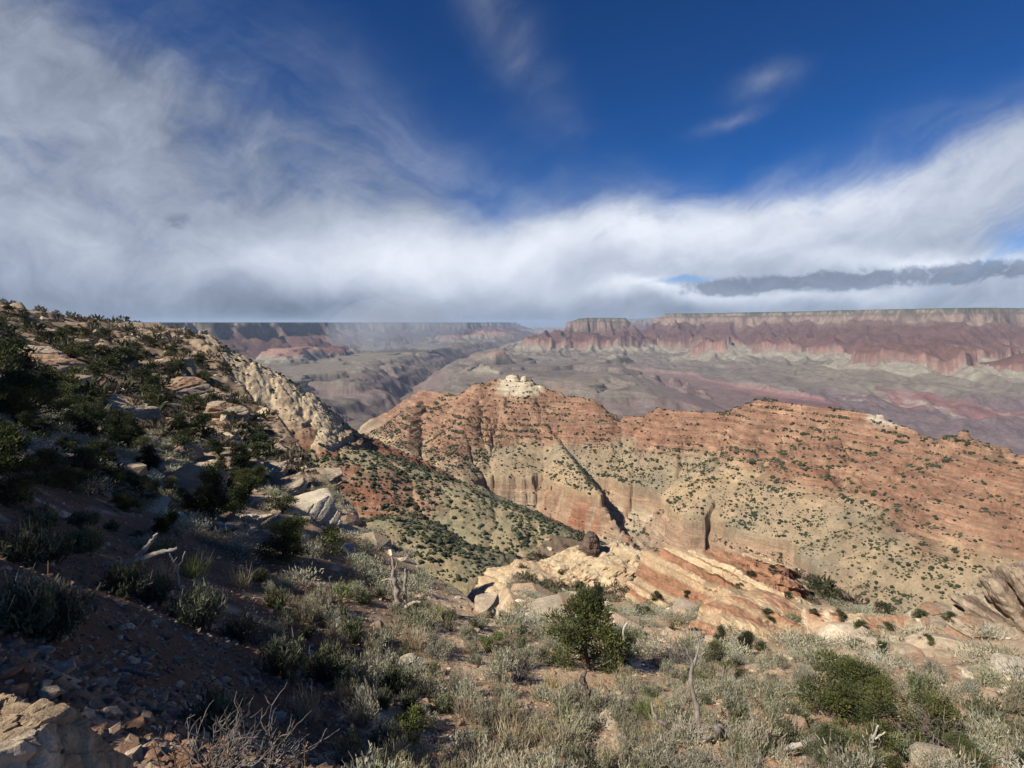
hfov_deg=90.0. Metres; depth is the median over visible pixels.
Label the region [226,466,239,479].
juniper tree
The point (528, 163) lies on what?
sky
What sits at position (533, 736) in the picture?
sagebrush
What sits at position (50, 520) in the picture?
sagebrush
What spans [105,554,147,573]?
grass clump
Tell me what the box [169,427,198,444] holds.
juniper tree
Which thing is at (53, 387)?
juniper tree
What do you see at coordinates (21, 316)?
juniper tree
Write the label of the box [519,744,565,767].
sagebrush
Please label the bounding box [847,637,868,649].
brink shrub
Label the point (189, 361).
boulder
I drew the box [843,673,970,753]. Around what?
juniper tree
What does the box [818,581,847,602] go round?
brink shrub
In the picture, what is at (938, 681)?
sagebrush
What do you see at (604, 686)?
stone
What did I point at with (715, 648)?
juniper bush
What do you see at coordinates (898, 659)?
sagebrush
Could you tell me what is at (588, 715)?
sagebrush
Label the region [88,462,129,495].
juniper tree
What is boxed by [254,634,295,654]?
sagebrush
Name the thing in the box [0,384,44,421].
juniper tree
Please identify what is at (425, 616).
sagebrush
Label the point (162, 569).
grass clump
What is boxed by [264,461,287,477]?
boulder
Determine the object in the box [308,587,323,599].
sagebrush
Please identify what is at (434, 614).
sagebrush
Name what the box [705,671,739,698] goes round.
sagebrush
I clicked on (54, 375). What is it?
juniper tree
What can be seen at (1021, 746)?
sagebrush
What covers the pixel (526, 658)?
sagebrush
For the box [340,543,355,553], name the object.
boulder
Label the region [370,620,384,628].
stone
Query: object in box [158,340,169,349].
juniper tree
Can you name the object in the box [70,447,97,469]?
juniper tree
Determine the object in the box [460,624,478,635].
sagebrush
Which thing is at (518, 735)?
grass clump
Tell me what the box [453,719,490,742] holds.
sagebrush
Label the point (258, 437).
juniper tree
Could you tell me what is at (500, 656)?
sagebrush
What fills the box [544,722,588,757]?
sagebrush
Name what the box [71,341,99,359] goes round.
juniper tree
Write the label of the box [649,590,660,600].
brink shrub
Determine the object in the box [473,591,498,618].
boulder
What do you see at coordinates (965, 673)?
boulder
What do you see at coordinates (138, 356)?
juniper tree
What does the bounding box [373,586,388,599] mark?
sagebrush
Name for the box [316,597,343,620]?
sagebrush
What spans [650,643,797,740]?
twisted dead tree
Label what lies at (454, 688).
sagebrush
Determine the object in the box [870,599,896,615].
brink shrub
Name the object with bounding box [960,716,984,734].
sagebrush
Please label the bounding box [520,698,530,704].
stone
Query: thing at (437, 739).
stone
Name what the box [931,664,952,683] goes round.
sagebrush
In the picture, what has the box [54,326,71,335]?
juniper tree
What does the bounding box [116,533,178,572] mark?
fallen log
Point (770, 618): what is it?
brink shrub
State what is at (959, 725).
sagebrush
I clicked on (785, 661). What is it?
sagebrush
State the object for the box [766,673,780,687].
sagebrush
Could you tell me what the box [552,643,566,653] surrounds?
sagebrush
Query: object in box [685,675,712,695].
sagebrush
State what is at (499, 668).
sagebrush
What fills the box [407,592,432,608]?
green shrub
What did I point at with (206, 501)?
pinyon pine
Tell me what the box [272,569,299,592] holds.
sagebrush
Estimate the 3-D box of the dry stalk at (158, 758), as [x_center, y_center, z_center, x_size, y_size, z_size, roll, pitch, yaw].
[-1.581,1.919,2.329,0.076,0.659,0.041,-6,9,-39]
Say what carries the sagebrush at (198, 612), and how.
on the ground at (236, 603)
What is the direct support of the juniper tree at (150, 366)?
on the ground at (236, 603)
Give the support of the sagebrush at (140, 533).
on the ground at (236, 603)
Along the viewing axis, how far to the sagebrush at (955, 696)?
9.62 m
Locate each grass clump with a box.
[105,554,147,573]
[142,557,179,581]
[220,562,252,590]
[279,681,327,725]
[397,619,429,652]
[448,686,488,723]
[492,708,536,750]
[530,698,601,757]
[540,668,566,692]
[633,699,676,744]
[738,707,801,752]
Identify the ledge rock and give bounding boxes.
[0,693,135,767]
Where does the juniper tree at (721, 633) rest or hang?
on the ground at (236, 603)
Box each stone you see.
[148,602,157,608]
[342,648,351,654]
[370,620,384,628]
[424,593,435,599]
[433,737,442,742]
[462,605,473,611]
[487,627,496,632]
[520,680,529,685]
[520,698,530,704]
[521,705,528,711]
[595,709,620,730]
[599,684,609,692]
[764,667,786,674]
[775,713,809,735]
[777,653,794,659]
[909,742,950,766]
[974,690,1006,708]
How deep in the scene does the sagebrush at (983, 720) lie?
7.31 m
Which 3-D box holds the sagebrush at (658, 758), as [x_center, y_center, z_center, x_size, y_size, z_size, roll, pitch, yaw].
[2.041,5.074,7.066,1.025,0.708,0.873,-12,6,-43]
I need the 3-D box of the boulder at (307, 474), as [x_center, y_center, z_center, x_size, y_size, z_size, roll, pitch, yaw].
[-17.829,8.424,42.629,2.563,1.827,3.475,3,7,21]
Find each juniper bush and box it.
[309,525,343,554]
[389,702,425,744]
[475,631,505,652]
[699,639,749,676]
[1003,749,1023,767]
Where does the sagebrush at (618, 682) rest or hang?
on the ground at (236, 603)
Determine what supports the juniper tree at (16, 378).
on the ground at (236, 603)
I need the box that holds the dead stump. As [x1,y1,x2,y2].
[579,669,592,708]
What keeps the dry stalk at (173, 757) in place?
on the ground at (236, 603)
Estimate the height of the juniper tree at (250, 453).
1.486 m
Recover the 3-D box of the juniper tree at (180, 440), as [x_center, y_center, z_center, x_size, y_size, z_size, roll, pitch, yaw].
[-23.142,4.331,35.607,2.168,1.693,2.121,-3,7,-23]
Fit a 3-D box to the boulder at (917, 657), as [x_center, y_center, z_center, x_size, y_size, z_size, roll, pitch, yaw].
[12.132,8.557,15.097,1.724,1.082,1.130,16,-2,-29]
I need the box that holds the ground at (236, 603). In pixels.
[0,301,1023,767]
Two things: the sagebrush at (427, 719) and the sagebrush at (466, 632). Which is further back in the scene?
the sagebrush at (466, 632)
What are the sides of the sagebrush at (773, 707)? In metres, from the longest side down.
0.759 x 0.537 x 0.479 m
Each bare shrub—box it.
[147,692,283,767]
[220,683,338,767]
[509,654,543,686]
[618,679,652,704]
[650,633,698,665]
[892,699,1007,753]
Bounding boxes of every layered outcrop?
[625,548,810,607]
[690,596,802,637]
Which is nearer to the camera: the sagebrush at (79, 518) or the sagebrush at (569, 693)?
the sagebrush at (569, 693)
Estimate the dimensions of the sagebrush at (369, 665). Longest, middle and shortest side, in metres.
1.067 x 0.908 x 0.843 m
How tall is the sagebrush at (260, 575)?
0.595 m
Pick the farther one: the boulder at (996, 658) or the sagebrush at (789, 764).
the boulder at (996, 658)
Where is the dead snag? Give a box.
[381,557,420,608]
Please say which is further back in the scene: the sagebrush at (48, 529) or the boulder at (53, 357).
the boulder at (53, 357)
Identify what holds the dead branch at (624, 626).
on the ground at (236, 603)
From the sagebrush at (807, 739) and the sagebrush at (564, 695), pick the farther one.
the sagebrush at (564, 695)
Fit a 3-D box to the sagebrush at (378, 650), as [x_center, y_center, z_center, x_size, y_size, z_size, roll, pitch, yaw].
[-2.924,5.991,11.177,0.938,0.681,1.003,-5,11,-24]
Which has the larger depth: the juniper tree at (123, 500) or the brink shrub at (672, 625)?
the brink shrub at (672, 625)
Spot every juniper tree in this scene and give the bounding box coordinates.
[0,321,11,332]
[0,338,30,374]
[0,347,31,368]
[0,366,76,427]
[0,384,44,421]
[0,414,13,451]
[0,419,52,508]
[1,305,17,314]
[1,336,39,364]
[3,335,39,359]
[12,410,32,428]
[16,309,31,316]
[17,314,31,322]
[20,362,36,375]
[25,447,73,488]
[28,418,60,439]
[29,381,78,409]
[34,329,61,343]
[34,445,109,494]
[38,365,87,392]
[40,380,72,398]
[49,437,69,452]
[52,328,72,341]
[52,417,68,432]
[52,467,84,493]
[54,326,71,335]
[57,408,109,442]
[58,401,107,430]
[59,344,84,357]
[59,347,75,357]
[62,441,106,453]
[63,437,80,443]
[64,326,82,336]
[70,393,109,419]
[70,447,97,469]
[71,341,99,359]
[76,326,91,337]
[80,386,110,404]
[85,361,109,378]
[87,437,126,468]
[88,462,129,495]
[94,397,103,403]
[98,328,116,340]
[98,345,116,358]
[100,353,127,374]
[100,408,134,427]
[100,424,115,438]
[106,425,133,450]
[106,493,143,514]
[113,346,136,364]
[117,412,148,441]
[120,475,162,504]
[122,471,139,481]
[124,434,159,452]
[128,341,144,350]
[131,366,158,384]
[132,444,164,470]
[133,350,143,359]
[136,383,163,398]
[139,349,151,360]
[140,335,151,342]
[140,393,170,408]
[141,362,161,376]
[143,338,159,347]
[144,375,165,389]
[149,475,179,496]
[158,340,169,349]
[162,351,173,356]
[163,361,178,370]
[164,366,180,378]
[164,392,178,401]
[164,435,195,452]
[168,344,180,353]
[169,358,184,369]
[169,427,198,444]
[172,412,191,434]
[177,393,205,412]
[190,412,219,439]
[191,392,221,405]
[192,354,209,364]
[193,357,204,365]
[196,373,211,382]
[198,370,214,380]
[207,436,225,455]
[213,382,224,389]
[214,454,228,470]
[221,410,236,418]
[226,441,255,468]
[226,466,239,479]
[226,476,236,493]
[229,399,241,404]
[232,418,248,427]
[232,467,254,484]
[235,428,251,442]
[238,444,254,459]
[245,410,255,424]
[245,442,278,458]
[246,432,275,453]
[247,423,265,435]
[248,421,264,433]
[249,465,269,487]
[253,465,271,482]
[255,515,313,564]
[265,494,298,513]
[538,583,634,674]
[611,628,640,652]
[712,623,726,648]
[736,629,756,650]
[789,647,898,727]
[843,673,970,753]
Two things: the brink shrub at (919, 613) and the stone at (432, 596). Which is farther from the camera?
the brink shrub at (919, 613)
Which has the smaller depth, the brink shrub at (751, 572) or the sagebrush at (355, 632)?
the sagebrush at (355, 632)
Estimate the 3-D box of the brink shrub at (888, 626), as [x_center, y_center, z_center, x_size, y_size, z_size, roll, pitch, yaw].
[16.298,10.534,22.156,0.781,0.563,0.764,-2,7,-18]
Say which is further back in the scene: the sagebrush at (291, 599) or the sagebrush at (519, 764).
the sagebrush at (291, 599)
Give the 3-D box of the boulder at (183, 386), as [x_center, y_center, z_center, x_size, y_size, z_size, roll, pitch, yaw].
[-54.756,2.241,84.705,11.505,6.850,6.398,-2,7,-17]
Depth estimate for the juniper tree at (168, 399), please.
70.59 m
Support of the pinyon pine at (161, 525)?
on the ground at (236, 603)
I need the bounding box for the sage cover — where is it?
[21,403,1023,682]
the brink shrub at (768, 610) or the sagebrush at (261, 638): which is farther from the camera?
the brink shrub at (768, 610)
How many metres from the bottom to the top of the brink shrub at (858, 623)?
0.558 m
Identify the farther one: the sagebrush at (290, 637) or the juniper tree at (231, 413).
the juniper tree at (231, 413)
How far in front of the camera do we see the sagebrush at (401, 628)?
13.84 m
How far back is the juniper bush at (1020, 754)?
5.48 m
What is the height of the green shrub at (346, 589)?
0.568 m
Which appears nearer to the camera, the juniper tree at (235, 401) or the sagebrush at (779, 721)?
the sagebrush at (779, 721)
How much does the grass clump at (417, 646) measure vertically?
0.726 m
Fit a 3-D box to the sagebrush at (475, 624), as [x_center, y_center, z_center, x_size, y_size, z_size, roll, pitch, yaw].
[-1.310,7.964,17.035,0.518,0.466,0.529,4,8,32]
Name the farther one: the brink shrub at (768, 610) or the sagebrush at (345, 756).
the brink shrub at (768, 610)
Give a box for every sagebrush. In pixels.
[0,512,66,568]
[0,524,44,550]
[0,564,68,636]
[19,523,52,534]
[20,506,62,531]
[27,501,66,516]
[27,577,100,642]
[36,526,78,563]
[62,508,101,527]
[62,526,104,553]
[65,522,103,538]
[73,527,106,551]
[87,513,101,524]
[96,556,152,597]
[102,518,121,530]
[131,527,146,539]
[132,568,176,606]
[163,574,231,632]
[172,674,252,734]
[217,608,264,643]
[248,630,309,680]
[250,615,289,649]
[251,565,270,581]
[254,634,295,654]
[256,618,275,634]
[261,585,291,609]
[262,579,274,593]
[270,609,296,628]
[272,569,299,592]
[272,615,293,631]
[279,587,291,597]
[282,628,299,643]
[284,591,298,606]
[288,599,325,625]
[294,592,320,611]
[297,621,319,639]
[300,638,357,684]
[304,586,336,608]
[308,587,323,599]
[315,637,334,652]
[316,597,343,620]
[319,616,351,650]
[323,608,352,632]
[324,722,364,758]
[325,676,366,707]
[326,739,363,766]
[331,579,346,595]
[331,670,359,690]
[332,602,349,617]
[336,610,365,644]
[337,650,358,677]
[337,678,381,733]
[338,647,389,690]
[341,740,404,767]
[348,579,365,593]
[352,741,404,767]
[353,586,374,604]
[358,640,381,656]
[359,622,393,648]
[361,639,399,672]
[368,717,406,750]
[371,682,395,709]
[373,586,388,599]
[374,730,412,765]
[375,622,402,644]
[377,658,415,692]
[387,599,404,614]
[389,618,409,636]
[390,732,449,767]
[394,647,430,685]
[395,645,412,656]
[396,749,431,767]
[397,634,417,650]
[397,687,428,710]
[402,592,418,607]
[403,665,447,698]
[404,606,430,624]
[418,617,442,633]
[419,606,441,622]
[419,638,452,662]
[419,701,439,730]
[421,599,431,608]
[424,659,441,676]
[427,631,438,643]
[431,689,456,714]
[434,753,460,767]
[435,724,482,758]
[435,747,471,767]
[437,633,456,651]
[440,607,457,622]
[440,616,458,631]
[442,733,475,767]
[445,669,476,696]
[446,668,468,685]
[449,676,488,708]
[450,607,460,617]
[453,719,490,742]
[454,622,472,640]
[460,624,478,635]
[460,636,481,656]
[462,734,520,767]
[463,731,524,767]
[464,694,518,736]
[466,617,480,627]
[468,649,485,665]
[469,730,528,765]
[475,612,489,626]
[477,617,488,628]
[477,643,520,682]
[484,740,549,767]
[488,650,511,670]
[490,672,518,699]
[495,636,512,648]
[495,691,523,722]
[498,643,512,655]
[498,727,524,751]
[499,687,516,709]
[506,651,520,669]
[509,643,522,655]
[509,759,535,767]
[510,634,530,648]
[511,635,540,667]
[513,712,552,749]
[514,702,566,734]
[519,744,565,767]
[522,735,574,767]
[525,643,536,654]
[530,679,556,702]
[534,642,554,664]
[535,757,548,767]
[540,634,552,647]
[541,749,587,767]
[542,679,580,714]
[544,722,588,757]
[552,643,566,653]
[552,739,609,767]
[553,702,573,724]
[554,686,575,702]
[554,705,596,741]
[565,675,581,697]
[573,700,610,732]
[574,671,618,715]
[591,733,627,767]
[601,690,633,710]
[604,698,638,727]
[605,755,643,767]
[607,718,649,767]
[611,668,645,694]
[612,663,637,685]
[613,648,634,663]
[619,685,673,722]
[619,715,651,746]
[628,714,698,767]
[629,698,651,719]
[630,757,655,767]
[635,695,653,706]
[641,675,667,692]
[642,685,656,697]
[644,705,687,736]
[646,655,660,667]
[648,729,678,753]
[657,656,672,671]
[657,658,683,678]
[659,672,682,685]
[659,689,687,710]
[660,648,675,659]
[661,702,693,726]
[662,708,716,748]
[665,679,685,692]
[665,750,705,767]
[668,684,690,695]
[674,685,692,705]
[676,742,719,767]
[678,673,721,702]
[679,665,706,688]
[680,646,697,660]
[683,658,705,669]
[684,696,715,718]
[685,656,715,679]
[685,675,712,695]
[688,741,726,767]
[688,742,722,767]
[689,706,732,728]
[690,639,716,666]
[696,692,712,706]
[702,714,782,765]
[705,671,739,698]
[706,676,720,693]
[713,657,738,680]
[715,668,742,691]
[717,740,769,767]
[718,681,745,702]
[719,692,753,726]
[720,684,753,711]
[720,725,777,767]
[722,716,755,744]
[728,706,790,761]
[730,652,748,664]
[733,666,772,693]
[738,674,789,710]
[745,654,755,663]
[753,646,785,672]
[753,679,784,701]
[754,708,793,740]
[760,693,786,717]
[766,669,779,682]
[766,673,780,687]
[769,653,787,667]
[769,653,789,668]
[771,714,808,752]
[774,672,806,698]
[776,697,816,728]
[776,746,809,767]
[787,662,813,682]
[788,678,809,691]
[791,662,816,674]
[795,755,839,767]
[796,662,820,680]
[797,717,830,761]
[799,720,860,767]
[807,690,824,709]
[810,743,850,767]
[812,663,823,671]
[815,719,913,767]
[834,721,863,744]
[846,751,883,767]
[849,721,904,767]
[871,659,897,675]
[884,671,908,693]
[889,729,930,762]
[891,650,920,669]
[893,696,930,712]
[895,657,960,692]
[897,686,923,700]
[897,690,947,730]
[899,737,1006,767]
[902,685,935,708]
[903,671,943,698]
[904,736,968,767]
[918,657,946,676]
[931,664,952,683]
[935,680,974,707]
[936,718,966,737]
[941,729,998,767]
[954,677,977,696]
[956,689,1017,727]
[959,675,982,692]
[960,699,1018,755]
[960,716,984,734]
[965,657,1009,687]
[969,732,1005,765]
[970,708,1023,747]
[992,672,1023,716]
[997,724,1023,756]
[997,745,1023,767]
[1001,681,1023,702]
[1006,708,1023,749]
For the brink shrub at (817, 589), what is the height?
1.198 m
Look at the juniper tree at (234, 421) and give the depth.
62.58 m
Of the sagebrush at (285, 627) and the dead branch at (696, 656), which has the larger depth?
the dead branch at (696, 656)
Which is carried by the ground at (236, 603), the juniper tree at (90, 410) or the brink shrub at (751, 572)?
the juniper tree at (90, 410)
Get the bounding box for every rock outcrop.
[467,540,641,602]
[704,586,853,617]
[801,609,916,634]
[946,587,1023,638]
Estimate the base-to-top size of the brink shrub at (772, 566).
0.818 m
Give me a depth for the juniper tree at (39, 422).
20.96 m
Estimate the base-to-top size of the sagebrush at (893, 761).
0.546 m
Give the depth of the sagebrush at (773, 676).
13.39 m
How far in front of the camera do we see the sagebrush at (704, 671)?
14.62 m
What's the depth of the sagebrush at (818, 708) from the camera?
10.26 m
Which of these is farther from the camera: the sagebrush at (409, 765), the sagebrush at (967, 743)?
the sagebrush at (967, 743)
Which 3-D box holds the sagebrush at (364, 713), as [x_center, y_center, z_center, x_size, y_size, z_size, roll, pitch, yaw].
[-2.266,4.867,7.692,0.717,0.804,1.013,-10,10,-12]
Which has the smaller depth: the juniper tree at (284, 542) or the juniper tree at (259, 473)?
the juniper tree at (284, 542)
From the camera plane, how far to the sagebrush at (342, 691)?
8.09 m
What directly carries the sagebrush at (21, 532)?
on the ground at (236, 603)
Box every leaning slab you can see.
[947,594,1023,633]
[962,610,994,622]
[978,575,1023,631]
[986,566,995,576]
[994,561,1023,611]
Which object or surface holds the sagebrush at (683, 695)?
on the ground at (236, 603)
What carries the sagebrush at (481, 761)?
on the ground at (236, 603)
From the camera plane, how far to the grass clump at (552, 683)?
12.38 m
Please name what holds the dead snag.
on the ground at (236, 603)
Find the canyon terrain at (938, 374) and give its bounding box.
[66,308,1023,614]
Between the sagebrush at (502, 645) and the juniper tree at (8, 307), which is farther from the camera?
the juniper tree at (8, 307)
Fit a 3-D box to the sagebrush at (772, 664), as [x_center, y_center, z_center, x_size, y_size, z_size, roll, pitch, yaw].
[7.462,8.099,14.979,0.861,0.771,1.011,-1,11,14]
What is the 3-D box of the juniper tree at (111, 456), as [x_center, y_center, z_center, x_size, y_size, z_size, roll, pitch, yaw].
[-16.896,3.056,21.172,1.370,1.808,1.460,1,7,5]
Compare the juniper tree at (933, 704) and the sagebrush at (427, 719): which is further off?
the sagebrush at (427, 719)
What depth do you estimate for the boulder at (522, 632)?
18.19 m
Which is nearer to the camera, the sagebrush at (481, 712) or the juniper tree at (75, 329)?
the sagebrush at (481, 712)
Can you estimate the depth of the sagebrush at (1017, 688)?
9.38 m
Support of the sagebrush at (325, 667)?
on the ground at (236, 603)
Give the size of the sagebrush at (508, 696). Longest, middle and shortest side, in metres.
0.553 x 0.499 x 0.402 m
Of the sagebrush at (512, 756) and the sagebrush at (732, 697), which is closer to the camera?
the sagebrush at (512, 756)
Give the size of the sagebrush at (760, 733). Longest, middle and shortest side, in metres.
0.964 x 0.818 x 0.789 m
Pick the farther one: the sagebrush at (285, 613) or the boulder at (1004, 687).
the sagebrush at (285, 613)
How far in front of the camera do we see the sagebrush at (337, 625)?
12.52 m
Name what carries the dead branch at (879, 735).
on the ground at (236, 603)
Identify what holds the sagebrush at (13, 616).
on the ground at (236, 603)
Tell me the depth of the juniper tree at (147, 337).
148.73 m
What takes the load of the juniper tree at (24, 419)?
on the ground at (236, 603)
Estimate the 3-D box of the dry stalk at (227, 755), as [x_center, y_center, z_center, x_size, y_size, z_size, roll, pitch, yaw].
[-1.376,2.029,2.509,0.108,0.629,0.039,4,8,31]
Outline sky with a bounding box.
[0,0,1023,327]
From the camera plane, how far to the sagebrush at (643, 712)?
10.00 m
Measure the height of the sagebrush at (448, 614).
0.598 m
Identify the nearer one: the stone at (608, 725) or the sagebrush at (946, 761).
the sagebrush at (946, 761)
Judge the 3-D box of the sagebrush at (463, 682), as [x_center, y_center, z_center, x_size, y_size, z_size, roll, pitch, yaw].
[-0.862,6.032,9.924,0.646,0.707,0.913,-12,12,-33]
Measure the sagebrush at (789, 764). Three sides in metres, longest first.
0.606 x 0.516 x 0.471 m
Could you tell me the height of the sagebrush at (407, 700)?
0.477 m
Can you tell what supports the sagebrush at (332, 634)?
on the ground at (236, 603)
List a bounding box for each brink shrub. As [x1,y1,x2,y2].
[590,585,603,598]
[601,612,612,622]
[634,604,653,616]
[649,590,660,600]
[667,622,682,630]
[683,590,690,598]
[688,627,702,630]
[733,583,743,588]
[746,570,756,577]
[753,641,768,651]
[761,608,773,616]
[767,616,775,623]
[768,564,777,574]
[784,591,793,598]
[808,584,821,594]
[809,608,819,615]
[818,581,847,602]
[829,609,846,622]
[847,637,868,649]
[853,619,867,628]
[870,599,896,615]
[871,640,889,656]
[877,620,895,631]
[910,608,928,618]
[916,633,935,645]
[939,610,956,622]
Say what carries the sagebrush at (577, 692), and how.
on the ground at (236, 603)
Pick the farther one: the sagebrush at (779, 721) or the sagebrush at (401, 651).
the sagebrush at (401, 651)
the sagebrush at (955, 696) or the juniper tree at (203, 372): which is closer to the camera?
the sagebrush at (955, 696)
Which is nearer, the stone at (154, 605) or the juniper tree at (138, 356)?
the stone at (154, 605)
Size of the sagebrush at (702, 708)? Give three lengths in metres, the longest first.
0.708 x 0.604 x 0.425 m
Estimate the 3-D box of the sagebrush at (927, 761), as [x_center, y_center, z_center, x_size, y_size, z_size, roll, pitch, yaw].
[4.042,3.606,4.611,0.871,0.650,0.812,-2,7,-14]
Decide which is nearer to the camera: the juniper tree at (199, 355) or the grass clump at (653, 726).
the grass clump at (653, 726)
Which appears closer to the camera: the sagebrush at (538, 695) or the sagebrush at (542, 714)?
the sagebrush at (542, 714)
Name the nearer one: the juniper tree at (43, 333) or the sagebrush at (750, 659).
the sagebrush at (750, 659)
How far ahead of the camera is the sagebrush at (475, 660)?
12.97 m
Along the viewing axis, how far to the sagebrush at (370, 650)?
11.65 m
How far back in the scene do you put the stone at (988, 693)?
9.31 m
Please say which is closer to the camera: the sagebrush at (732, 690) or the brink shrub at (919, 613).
the sagebrush at (732, 690)
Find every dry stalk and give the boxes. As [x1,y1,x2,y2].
[148,741,164,767]
[168,751,180,767]
[205,742,215,767]
[217,735,231,767]
[301,742,307,767]
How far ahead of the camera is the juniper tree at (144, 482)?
19.61 m
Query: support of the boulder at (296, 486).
on the ground at (236, 603)
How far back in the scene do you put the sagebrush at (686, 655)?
17.34 m
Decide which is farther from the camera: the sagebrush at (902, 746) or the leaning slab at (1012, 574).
the leaning slab at (1012, 574)
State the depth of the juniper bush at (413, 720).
7.90 m
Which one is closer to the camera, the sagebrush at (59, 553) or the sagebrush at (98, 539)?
the sagebrush at (59, 553)
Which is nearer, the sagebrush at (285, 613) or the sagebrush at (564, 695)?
the sagebrush at (564, 695)
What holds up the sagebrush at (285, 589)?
on the ground at (236, 603)
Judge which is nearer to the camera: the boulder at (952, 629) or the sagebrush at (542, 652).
the sagebrush at (542, 652)
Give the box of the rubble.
[0,304,1022,648]
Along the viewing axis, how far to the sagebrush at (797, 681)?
12.28 m
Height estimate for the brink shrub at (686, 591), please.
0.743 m
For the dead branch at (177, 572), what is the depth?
10.70 m
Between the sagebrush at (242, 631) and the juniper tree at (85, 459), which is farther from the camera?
the juniper tree at (85, 459)
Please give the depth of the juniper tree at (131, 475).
21.74 m
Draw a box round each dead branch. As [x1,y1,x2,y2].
[117,658,159,677]
[169,551,185,584]
[622,621,628,651]
[681,631,704,678]
[774,740,820,759]
[862,725,885,751]
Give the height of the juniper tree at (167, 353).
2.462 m
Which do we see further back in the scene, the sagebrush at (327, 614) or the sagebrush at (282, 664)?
the sagebrush at (327, 614)
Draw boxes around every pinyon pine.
[149,510,179,535]
[171,485,196,509]
[192,462,233,518]
[221,472,261,515]
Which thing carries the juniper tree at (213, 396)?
on the ground at (236, 603)
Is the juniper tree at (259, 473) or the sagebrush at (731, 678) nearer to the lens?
the sagebrush at (731, 678)
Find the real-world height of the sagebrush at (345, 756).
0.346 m
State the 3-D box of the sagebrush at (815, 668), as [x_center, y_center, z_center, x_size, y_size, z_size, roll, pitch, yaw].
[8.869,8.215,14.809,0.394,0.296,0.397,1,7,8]
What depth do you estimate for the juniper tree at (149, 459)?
25.44 m
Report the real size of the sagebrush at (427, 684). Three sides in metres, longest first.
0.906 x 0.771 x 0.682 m
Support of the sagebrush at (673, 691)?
on the ground at (236, 603)
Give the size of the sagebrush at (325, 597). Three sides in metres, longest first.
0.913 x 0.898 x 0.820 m
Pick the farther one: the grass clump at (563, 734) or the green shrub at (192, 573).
the green shrub at (192, 573)
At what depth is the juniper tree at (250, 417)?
79.03 m
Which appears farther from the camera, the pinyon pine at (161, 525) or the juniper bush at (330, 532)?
the juniper bush at (330, 532)
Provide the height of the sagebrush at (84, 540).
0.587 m
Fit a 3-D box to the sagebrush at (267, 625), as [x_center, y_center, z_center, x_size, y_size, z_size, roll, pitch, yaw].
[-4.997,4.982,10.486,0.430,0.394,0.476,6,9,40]
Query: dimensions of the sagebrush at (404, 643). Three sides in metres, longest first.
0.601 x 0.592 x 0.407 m
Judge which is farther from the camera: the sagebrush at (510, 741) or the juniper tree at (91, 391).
the juniper tree at (91, 391)
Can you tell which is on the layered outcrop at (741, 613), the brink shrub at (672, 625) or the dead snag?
the brink shrub at (672, 625)
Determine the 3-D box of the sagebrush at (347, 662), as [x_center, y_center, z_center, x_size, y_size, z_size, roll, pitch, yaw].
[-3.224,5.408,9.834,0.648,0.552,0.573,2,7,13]
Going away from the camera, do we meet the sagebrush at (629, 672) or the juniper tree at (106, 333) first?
the sagebrush at (629, 672)
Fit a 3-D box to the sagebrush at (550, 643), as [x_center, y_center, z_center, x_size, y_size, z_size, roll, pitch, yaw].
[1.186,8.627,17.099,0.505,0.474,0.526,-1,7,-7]
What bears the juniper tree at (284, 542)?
on the ground at (236, 603)
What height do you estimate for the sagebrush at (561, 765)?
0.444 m
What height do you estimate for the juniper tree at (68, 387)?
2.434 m
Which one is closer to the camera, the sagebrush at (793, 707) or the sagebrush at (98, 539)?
the sagebrush at (793, 707)
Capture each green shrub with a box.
[165,545,212,578]
[333,578,357,598]
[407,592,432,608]
[426,598,449,615]
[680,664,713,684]
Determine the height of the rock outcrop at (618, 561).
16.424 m
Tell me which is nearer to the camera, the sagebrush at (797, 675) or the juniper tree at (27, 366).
the sagebrush at (797, 675)
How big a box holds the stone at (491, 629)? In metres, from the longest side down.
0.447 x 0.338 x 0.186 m
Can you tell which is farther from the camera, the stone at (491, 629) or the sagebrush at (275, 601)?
the stone at (491, 629)
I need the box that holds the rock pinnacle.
[580,530,599,556]
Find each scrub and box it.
[0,298,871,609]
[216,339,1023,612]
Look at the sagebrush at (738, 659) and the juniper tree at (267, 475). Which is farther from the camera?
the juniper tree at (267, 475)
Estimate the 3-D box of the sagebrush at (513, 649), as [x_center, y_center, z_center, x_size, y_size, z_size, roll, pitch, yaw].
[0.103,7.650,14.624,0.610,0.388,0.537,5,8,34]
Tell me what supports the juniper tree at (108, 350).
on the ground at (236, 603)
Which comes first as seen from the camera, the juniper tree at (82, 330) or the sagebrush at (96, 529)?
the sagebrush at (96, 529)
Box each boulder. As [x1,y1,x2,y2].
[19,345,85,373]
[96,387,125,401]
[108,404,160,423]
[154,356,196,371]
[161,377,217,399]
[203,401,249,421]
[215,388,232,400]
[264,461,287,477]
[269,476,306,495]
[290,488,340,526]
[294,472,314,479]
[304,467,342,486]
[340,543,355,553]
[398,653,420,670]
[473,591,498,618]
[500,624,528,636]
[886,644,924,659]
[903,602,950,619]
[903,631,1003,656]
[905,653,934,664]
[920,616,945,634]
[944,615,998,639]
[960,663,995,678]
[988,653,1023,682]
[997,685,1015,692]
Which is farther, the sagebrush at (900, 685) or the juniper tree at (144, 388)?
the juniper tree at (144, 388)
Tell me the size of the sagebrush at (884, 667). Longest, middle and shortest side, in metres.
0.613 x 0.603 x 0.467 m

